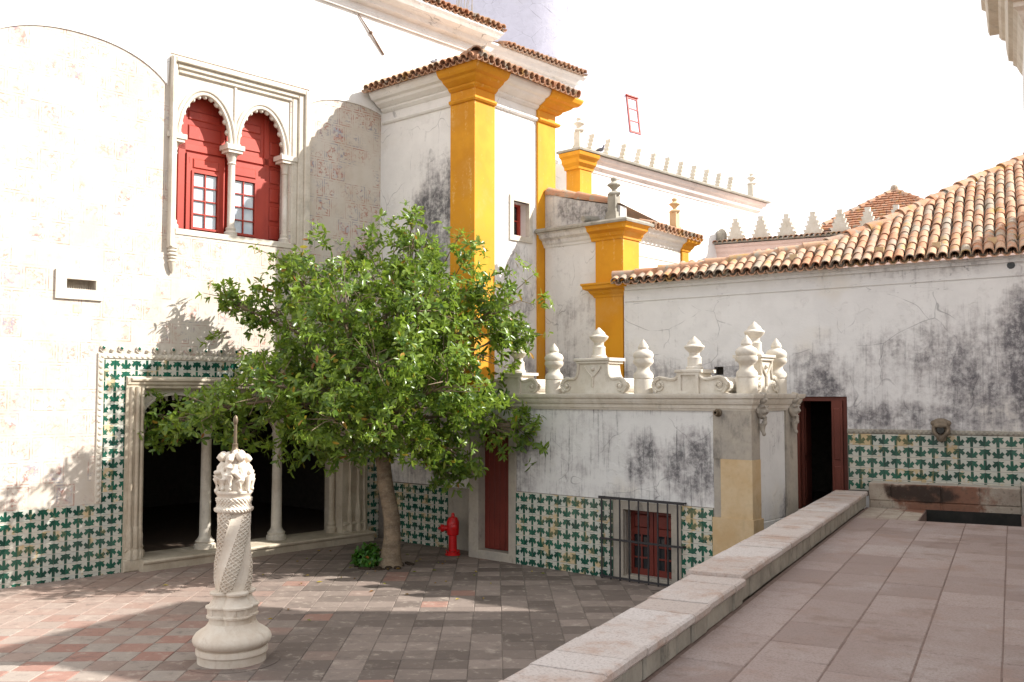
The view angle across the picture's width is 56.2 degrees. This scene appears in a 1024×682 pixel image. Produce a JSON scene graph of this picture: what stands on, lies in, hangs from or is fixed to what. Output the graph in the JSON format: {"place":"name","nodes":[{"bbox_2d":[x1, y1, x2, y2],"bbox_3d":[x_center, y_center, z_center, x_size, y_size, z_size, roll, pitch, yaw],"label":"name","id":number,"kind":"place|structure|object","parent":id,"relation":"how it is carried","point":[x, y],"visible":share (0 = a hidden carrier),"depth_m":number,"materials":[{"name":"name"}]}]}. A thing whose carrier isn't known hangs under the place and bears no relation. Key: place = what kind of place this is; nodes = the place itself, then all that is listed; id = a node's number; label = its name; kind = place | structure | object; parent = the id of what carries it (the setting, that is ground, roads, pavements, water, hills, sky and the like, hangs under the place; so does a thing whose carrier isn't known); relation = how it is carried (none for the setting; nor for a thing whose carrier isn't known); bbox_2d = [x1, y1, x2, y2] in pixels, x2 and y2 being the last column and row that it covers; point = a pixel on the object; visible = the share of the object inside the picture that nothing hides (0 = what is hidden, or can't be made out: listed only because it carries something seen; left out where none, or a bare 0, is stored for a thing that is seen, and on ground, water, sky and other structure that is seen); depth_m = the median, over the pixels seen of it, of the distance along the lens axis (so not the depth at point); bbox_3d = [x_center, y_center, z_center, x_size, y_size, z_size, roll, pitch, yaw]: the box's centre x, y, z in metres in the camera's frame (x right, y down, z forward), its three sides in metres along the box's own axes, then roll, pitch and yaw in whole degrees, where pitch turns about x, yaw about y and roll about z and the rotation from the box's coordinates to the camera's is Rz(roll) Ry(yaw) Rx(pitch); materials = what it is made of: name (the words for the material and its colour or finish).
{"place":"outdoors","nodes":[
{"label":"outdoors","id":0,"kind":"place"},
{"bbox_2d":[0,538,666,681],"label":"courtyard","id":1,"kind":"structure","parent":0,"point":[136,626],"depth_m":11.42,"materials":[{"name":"stone"}]},
{"bbox_2d":[192,415,271,668],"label":"fountain column","id":2,"kind":"structure","parent":1,"relation":"on","point":[233,633],"depth_m":9.54,"materials":[{"name":"stone"}]},
{"bbox_2d":[133,199,554,567],"bbox_3d":[-2.437,0.623,14.719,5.508,5.781,5.180,2,-4,-38],"label":"evergreen tree","id":3,"kind":"object","parent":1,"relation":"on","point":[404,367],"visible":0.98,"depth_m":14.41,"materials":[{"name":"green plant"}]},
{"bbox_2d":[164,550,542,619],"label":"fallen leaves","id":4,"kind":"object","parent":1,"relation":"on","point":[367,573],"visible":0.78,"depth_m":14.12,"materials":[{"name":"green plant"}]},
{"bbox_2d":[350,542,382,567],"bbox_3d":[-2.259,3.343,14.933,0.581,0.406,0.518,-2,-4,29],"label":"shrub","id":5,"kind":"object","parent":1,"relation":"on","point":[368,556],"visible":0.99,"depth_m":14.83,"materials":[{"name":"green plant"}]},
{"bbox_2d":[438,513,459,555],"bbox_3d":[-1.015,3.211,15.997,0.346,0.693,0.353,-2,-4,31],"label":"fire hydrant","id":6,"kind":"object","parent":1,"relation":"on","point":[451,527],"visible":1,"depth_m":15.90,"materials":[{"name":"red metal"}]},
{"bbox_2d":[469,322,805,586],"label":"garden pavilion","id":7,"kind":"structure","parent":1,"relation":"on","point":[669,482],"depth_m":13.79,"materials":[{"name":"paint"}]},
{"bbox_2d":[485,433,507,550],"bbox_3d":[-0.177,2.436,15.634,0.680,1.920,0.065,-3,-4,40],"label":"door","id":8,"kind":"structure","parent":7,"relation":"in","point":[496,478],"depth_m":15.65,"materials":[{"name":"paint"}]},
{"bbox_2d":[613,500,681,584],"bbox_3d":[2.003,2.875,13.690,1.125,1.150,0.310,-3,-4,40],"label":"window grille","id":9,"kind":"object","parent":7,"relation":"in","point":[672,509],"depth_m":13.74,"materials":[{"name":"metal"}]},
{"bbox_2d":[642,507,1023,681],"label":"terrace","id":10,"kind":"structure","parent":0,"point":[870,594],"depth_m":7.27,"materials":[{"name":"stone"}]},
{"bbox_2d":[499,490,867,681],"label":"terrace parapet","id":11,"kind":"structure","parent":10,"relation":"on","point":[644,640],"depth_m":6.81,"materials":[{"name":"stone"}]},
{"bbox_2d":[981,0,1023,112],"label":"terrace wing","id":12,"kind":"structure","parent":10,"relation":"on","point":[1005,20],"depth_m":11.59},
{"bbox_2d":[644,0,1023,236],"label":"sky","id":13,"kind":"structure","parent":0,"point":[830,105],"materials":[{"name":"white"}]},
{"label":"ground","id":14,"kind":"structure","parent":0,"visible":0},
{"bbox_2d":[0,0,506,588],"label":"palace front","id":15,"kind":"structure","parent":14,"relation":"on","point":[162,162],"depth_m":15.09,"materials":[{"name":"paint"}]},
{"bbox_2d":[73,304,80,312],"bbox_3d":[-6.375,-0.475,14.063,0.005,0.120,0.115,-3,-4,44],"label":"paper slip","id":16,"kind":"object","parent":15,"relation":"attached to","point":[76,308],"visible":1,"depth_m":14.05,"materials":[{"name":"white paper"}]},
{"bbox_2d":[166,55,310,283],"bbox_3d":[-4.671,-2.740,16.211,0.540,3.480,2.630,-3,-4,44],"label":"window","id":17,"kind":"structure","parent":15,"relation":"in","point":[225,159],"depth_m":16.13,"materials":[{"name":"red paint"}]},
{"bbox_2d":[358,14,384,54],"bbox_3d":[-2.660,-5.803,18.172,0.083,0.639,0.629,-3,-4,44],"label":"wall rod","id":18,"kind":"object","parent":15,"relation":"attached to","point":[371,33],"depth_m":18.16,"materials":[{"name":"metal"}]},
{"bbox_2d":[361,45,583,550],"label":"corner tower","id":19,"kind":"structure","parent":14,"relation":"on","point":[467,140],"depth_m":17.29,"materials":[{"name":"paint"}]},
{"bbox_2d":[397,61,429,73],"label":"roof weeds","id":20,"kind":"object","parent":19,"relation":"on","point":[413,65],"visible":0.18,"depth_m":17.58,"materials":[{"name":"green plant"}]},
{"bbox_2d":[509,194,532,243],"bbox_3d":[0.067,-2.225,17.635,0.290,0.830,0.640,-3,-4,40],"label":"window","id":21,"kind":"structure","parent":19,"relation":"in","point":[514,210],"depth_m":17.72,"materials":[{"name":"stone"}]},
{"bbox_2d":[481,40,587,164],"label":"wing","id":22,"kind":"structure","parent":14,"relation":"on","point":[555,69],"depth_m":21.80,"materials":[{"name":"white paint"}]},
{"bbox_2d":[444,0,664,169],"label":"conical chimney","id":23,"kind":"object","parent":14,"relation":"on","point":[605,44],"visible":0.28,"depth_m":38.27,"materials":[{"name":"paint"}]},
{"bbox_2d":[625,94,640,134],"bbox_3d":[4.839,-9.124,38.794,0.740,1.580,0.350,3,-11,-43],"label":"window","id":24,"kind":"structure","parent":23,"relation":"in","point":[629,96],"depth_m":38.70,"materials":[{"name":"red paint"}]},
{"bbox_2d":[534,177,703,378],"bbox_3d":[2.082,0.384,18.053,2.084,6.565,2.750,-3,-4,40],"label":"ochre annex","id":25,"kind":"object","parent":14,"relation":"on","point":[591,242],"visible":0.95,"depth_m":17.41,"materials":[{"name":"paint"}]},
{"bbox_2d":[555,117,770,261],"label":"wing","id":26,"kind":"structure","parent":14,"relation":"on","point":[707,208],"depth_m":23.63,"materials":[{"name":"white paint"}]},
{"bbox_2d":[610,152,1023,526],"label":"building","id":27,"kind":"structure","parent":14,"relation":"on","point":[905,377],"depth_m":14.72,"materials":[{"name":"paint"}]},
{"bbox_2d":[797,397,847,508],"bbox_3d":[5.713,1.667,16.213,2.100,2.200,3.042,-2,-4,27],"label":"doorway","id":28,"kind":"structure","parent":27,"relation":"in","point":[822,454],"depth_m":15.44,"materials":[{"name":"paint"}]},
{"bbox_2d":[712,204,1023,267],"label":"pink wing","id":29,"kind":"structure","parent":14,"relation":"on","point":[738,242],"depth_m":24.59,"materials":[{"name":"paint"}]},
{"bbox_2d":[821,185,923,233],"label":"hipped house","id":30,"kind":"structure","parent":14,"relation":"on","point":[880,205],"depth_m":34.80,"materials":[{"name":"pink paint"}]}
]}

